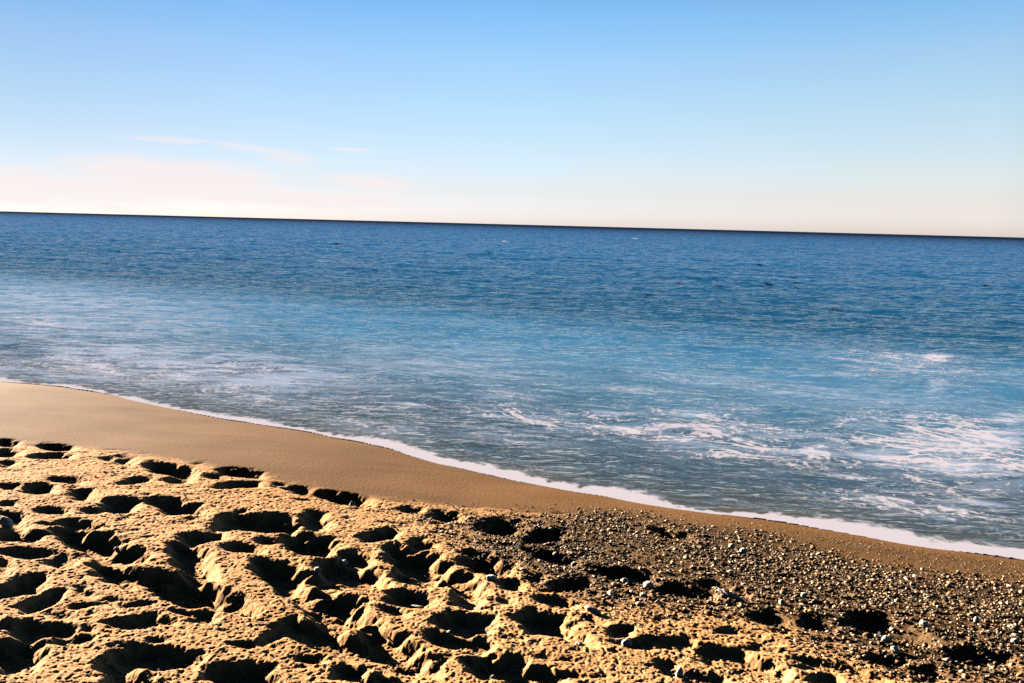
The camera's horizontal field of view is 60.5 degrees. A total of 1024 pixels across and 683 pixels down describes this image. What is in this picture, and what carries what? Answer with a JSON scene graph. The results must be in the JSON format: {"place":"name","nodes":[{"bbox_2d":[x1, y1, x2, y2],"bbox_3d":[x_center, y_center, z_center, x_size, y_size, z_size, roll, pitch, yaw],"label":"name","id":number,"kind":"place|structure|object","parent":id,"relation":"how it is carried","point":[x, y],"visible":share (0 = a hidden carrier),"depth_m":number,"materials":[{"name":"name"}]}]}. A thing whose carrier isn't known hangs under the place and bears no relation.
{"place":"outdoors","nodes":[
{"label":"outdoors","id":0,"kind":"place"},
{"bbox_2d":[0,211,1023,560],"bbox_3d":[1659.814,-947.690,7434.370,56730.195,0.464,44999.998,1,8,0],"label":"sea","id":1,"kind":"structure","parent":0,"point":[860,385],"depth_m":12.74,"materials":[{"name":"liquid"}]},
{"bbox_2d":[0,381,1023,682],"bbox_3d":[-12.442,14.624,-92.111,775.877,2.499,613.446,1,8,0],"label":"beach","id":2,"kind":"structure","parent":0,"point":[300,483],"depth_m":4.14,"materials":[{"name":"beige sand"}]},
{"bbox_2d":[0,516,13,528],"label":"pebble","id":3,"kind":"object","parent":2,"relation":"on","point":[6,522],"visible":1,"depth_m":4.49,"materials":[{"name":"beige stone"}]},
{"bbox_2d":[314,567,320,571],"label":"pebble","id":4,"kind":"object","parent":2,"relation":"on","point":[317,569],"visible":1,"depth_m":4.08,"materials":[{"name":"white stone"}]},
{"bbox_2d":[340,559,347,565],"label":"pebble","id":5,"kind":"object","parent":2,"relation":"on","point":[344,562],"visible":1,"depth_m":4.29,"materials":[{"name":"white stone"}]},
{"bbox_2d":[410,605,423,608],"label":"pebble","id":6,"kind":"object","parent":2,"relation":"on","point":[415,606],"visible":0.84,"depth_m":3.79,"materials":[{"name":"white stone"}]},
{"bbox_2d":[486,575,497,580],"bbox_3d":[-0.095,1.102,4.095,0.055,0.025,0.044,6,7,-6],"label":"pebble","id":7,"kind":"object","parent":2,"relation":"on","point":[491,577],"visible":1,"depth_m":4.08,"materials":[{"name":"white stone"}]},
{"bbox_2d":[575,641,584,646],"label":"pebble","id":8,"kind":"object","parent":2,"relation":"on","point":[577,643],"visible":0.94,"depth_m":3.42,"materials":[{"name":"white stone"}]},
{"bbox_2d":[585,605,601,614],"bbox_3d":[0.347,1.149,3.752,0.083,0.024,0.028,19,15,27],"label":"pebble","id":9,"kind":"object","parent":2,"relation":"on","point":[591,609],"visible":1,"depth_m":3.74,"materials":[{"name":"grey stone"}]},
{"bbox_2d":[620,578,628,582],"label":"pebble","id":10,"kind":"object","parent":2,"relation":"on","point":[624,580],"visible":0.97,"depth_m":4.14,"materials":[{"name":"beige stone"}]},
{"bbox_2d":[621,639,631,647],"bbox_3d":[0.454,1.194,3.469,0.043,0.040,0.033,-1,8,-20],"label":"pebble","id":11,"kind":"object","parent":2,"relation":"on","point":[627,643],"visible":0.81,"depth_m":3.46,"materials":[{"name":"grey stone"}]},
{"bbox_2d":[640,592,647,596],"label":"pebble","id":12,"kind":"object","parent":2,"relation":"on","point":[642,594],"visible":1,"depth_m":3.96,"materials":[{"name":"white stone"}]},
{"bbox_2d":[643,581,653,588],"bbox_3d":[0.636,1.140,4.104,0.049,0.039,0.043,-4,9,-35],"label":"pebble","id":13,"kind":"object","parent":2,"relation":"on","point":[648,584],"visible":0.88,"depth_m":4.09,"materials":[{"name":"grey stone"}]},
{"bbox_2d":[675,667,682,677],"bbox_3d":[0.615,1.212,3.215,0.028,0.044,0.020,8,6,-11],"label":"pebble","id":14,"kind":"object","parent":2,"relation":"on","point":[679,672],"visible":1,"depth_m":3.21,"materials":[{"name":"white stone"}]},
{"bbox_2d":[717,588,745,601],"bbox_3d":[1.002,1.162,4.007,0.141,0.028,0.029,20,16,29],"label":"pebble","id":15,"kind":"object","parent":2,"relation":"on","point":[728,594],"visible":1,"depth_m":4.00,"materials":[{"name":"grey stone"}]},
{"bbox_2d":[778,599,784,604],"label":"pebble","id":16,"kind":"object","parent":2,"relation":"on","point":[781,601],"visible":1,"depth_m":3.96,"materials":[{"name":"beige stone"}]},
{"bbox_2d":[881,635,891,641],"bbox_3d":[1.540,1.223,3.609,0.040,0.027,0.030,1,8,0],"label":"pebble","id":17,"kind":"object","parent":2,"relation":"on","point":[886,638],"visible":1,"depth_m":3.60,"materials":[{"name":"white stone"}]},
{"bbox_2d":[891,646,900,653],"bbox_3d":[1.534,1.234,3.510,0.041,0.020,0.031,22,17,26],"label":"pebble","id":18,"kind":"object","parent":2,"relation":"on","point":[895,649],"visible":1,"depth_m":3.50,"materials":[{"name":"white stone"}]},
{"bbox_2d":[919,620,928,626],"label":"pebble","id":19,"kind":"object","parent":2,"relation":"on","point":[923,623],"visible":1,"depth_m":3.79,"materials":[{"name":"white stone"}]},
{"bbox_2d":[1011,638,1019,643],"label":"pebble","id":20,"kind":"object","parent":2,"relation":"on","point":[1015,640],"visible":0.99,"depth_m":3.67,"materials":[{"name":"beige stone"}]},
{"bbox_2d":[0,0,1023,237],"label":"sky","id":21,"kind":"structure","parent":0,"point":[906,117],"materials":[{"name":"blue"}]}
]}

